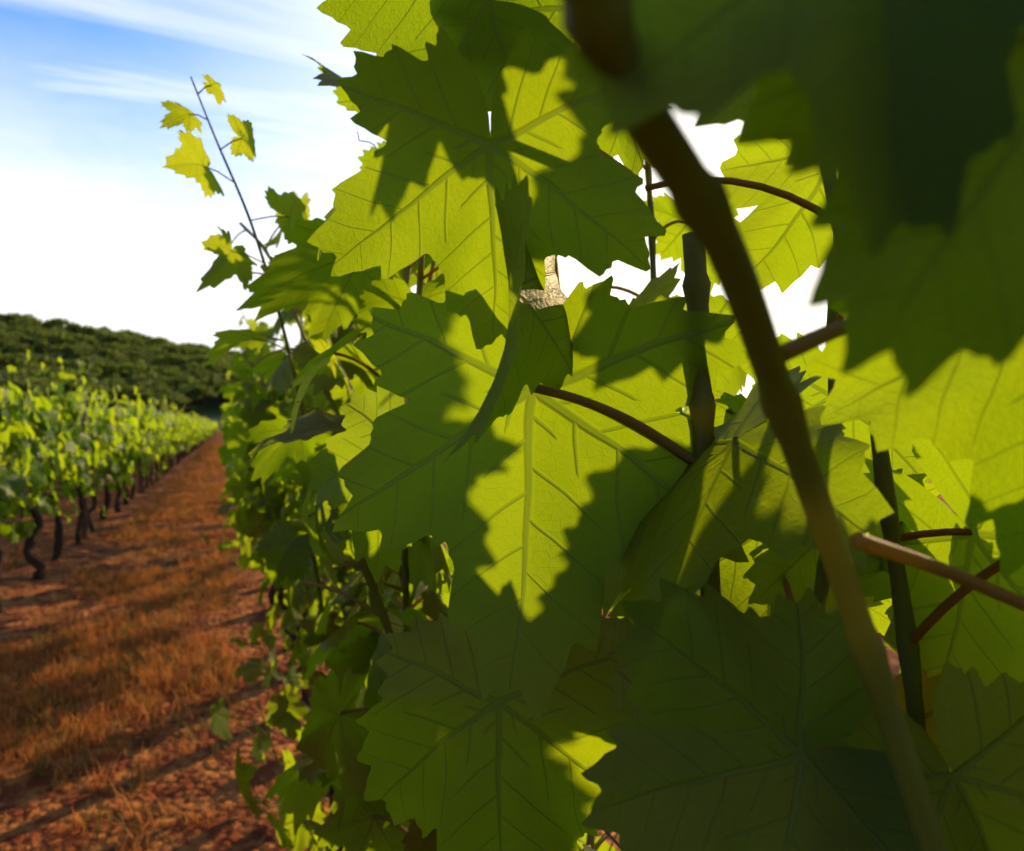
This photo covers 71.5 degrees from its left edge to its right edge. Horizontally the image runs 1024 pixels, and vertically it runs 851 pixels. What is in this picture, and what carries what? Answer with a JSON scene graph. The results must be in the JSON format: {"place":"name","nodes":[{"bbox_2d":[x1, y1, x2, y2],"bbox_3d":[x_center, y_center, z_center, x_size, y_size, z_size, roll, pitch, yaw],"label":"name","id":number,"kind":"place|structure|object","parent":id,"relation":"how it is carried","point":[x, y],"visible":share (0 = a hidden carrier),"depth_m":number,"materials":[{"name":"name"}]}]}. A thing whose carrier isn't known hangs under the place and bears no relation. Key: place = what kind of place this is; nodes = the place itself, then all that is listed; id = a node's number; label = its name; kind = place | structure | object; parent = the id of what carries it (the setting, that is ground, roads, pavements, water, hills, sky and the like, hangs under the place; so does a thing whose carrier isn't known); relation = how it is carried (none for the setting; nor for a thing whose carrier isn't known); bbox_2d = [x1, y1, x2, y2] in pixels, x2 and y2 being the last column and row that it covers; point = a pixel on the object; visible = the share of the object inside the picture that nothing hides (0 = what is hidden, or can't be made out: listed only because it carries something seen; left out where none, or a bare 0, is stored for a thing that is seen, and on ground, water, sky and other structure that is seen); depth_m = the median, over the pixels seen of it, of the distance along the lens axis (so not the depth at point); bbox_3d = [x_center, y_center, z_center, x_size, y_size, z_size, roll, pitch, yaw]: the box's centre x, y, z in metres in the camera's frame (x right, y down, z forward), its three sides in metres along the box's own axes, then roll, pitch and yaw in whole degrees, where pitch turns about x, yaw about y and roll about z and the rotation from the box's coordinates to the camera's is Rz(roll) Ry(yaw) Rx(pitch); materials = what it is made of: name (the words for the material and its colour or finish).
{"place":"outdoors","nodes":[
{"label":"outdoors","id":0,"kind":"place"},
{"bbox_2d":[0,339,230,428],"bbox_3d":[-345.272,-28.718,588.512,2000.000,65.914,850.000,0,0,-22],"label":"hill terrain","id":1,"kind":"structure","parent":0,"point":[212,410],"depth_m":349.26,"materials":[{"name":"green plant"}]},
{"bbox_2d":[0,318,223,412],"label":"forest trunks","id":2,"kind":"object","parent":1,"relation":"on","point":[202,399],"visible":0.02,"depth_m":338.82,"materials":[{"name":"brown plant"}]},
{"bbox_2d":[0,312,253,405],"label":"trees","id":3,"kind":"object","parent":2,"relation":"on","point":[150,371],"visible":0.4,"depth_m":384.96,"materials":[{"name":"green plant"}]},
{"bbox_2d":[0,441,286,850],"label":"aisle grass","id":4,"kind":"structure","parent":0,"point":[147,655],"depth_m":3.96,"materials":[{"name":"brown plant"}]},
{"bbox_2d":[1,379,618,846],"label":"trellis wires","id":5,"kind":"object","parent":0,"point":[335,537],"visible":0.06,"depth_m":1.70,"materials":[{"name":"grey metal"}]},
{"bbox_2d":[0,0,827,412],"label":"sky","id":6,"kind":"structure","parent":0,"point":[95,232],"materials":[{"name":"white"}]},
{"bbox_2d":[0,429,957,850],"bbox_3d":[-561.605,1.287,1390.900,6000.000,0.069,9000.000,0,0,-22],"label":"ground","id":7,"kind":"structure","parent":0,"point":[34,811],"depth_m":3.06,"materials":[{"name":"soil"}]},
{"bbox_2d":[4,338,316,708],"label":"trellis posts","id":8,"kind":"object","parent":7,"relation":"on","point":[306,694],"visible":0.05,"depth_m":7.97,"materials":[{"name":"brown wood"}]},
{"bbox_2d":[0,431,377,850],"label":"vine trunks","id":9,"kind":"object","parent":7,"relation":"on","point":[32,560],"visible":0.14,"depth_m":6.73,"materials":[{"name":"brown plant"}]},
{"bbox_2d":[0,316,359,850],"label":"vine leaves","id":10,"kind":"object","parent":9,"relation":"attached to","point":[253,404],"visible":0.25,"depth_m":3.35,"materials":[{"name":"green plant"}]},
{"bbox_2d":[178,410,223,450],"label":"vine leaves","id":11,"kind":"object","parent":7,"relation":"on","point":[199,428],"visible":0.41,"depth_m":36.31,"materials":[{"name":"green plant"}]},
{"bbox_2d":[0,350,929,571],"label":"vine leaves","id":12,"kind":"object","parent":7,"relation":"on","point":[117,431],"visible":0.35,"depth_m":6.83,"materials":[{"name":"green plant"}]},
{"bbox_2d":[189,0,1023,850],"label":"vine shoots","id":13,"kind":"object","parent":7,"relation":"on","point":[601,34],"visible":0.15,"depth_m":0.21,"materials":[{"name":"brown plant"}]},
{"bbox_2d":[159,73,352,401],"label":"vine leaves","id":14,"kind":"object","parent":13,"relation":"attached to","point":[189,158],"visible":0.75,"depth_m":1.00,"materials":[{"name":"green plant"}]},
{"bbox_2d":[235,0,1023,850],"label":"vine leaves","id":15,"kind":"object","parent":13,"relation":"attached to","point":[715,504],"visible":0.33,"depth_m":0.59,"materials":[{"name":"green plant"}]},
{"bbox_2d":[307,0,1023,850],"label":"leaves","id":16,"kind":"object","parent":13,"relation":"attached to","point":[493,720],"visible":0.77,"depth_m":0.34,"materials":[{"name":"green plant"}]}
]}

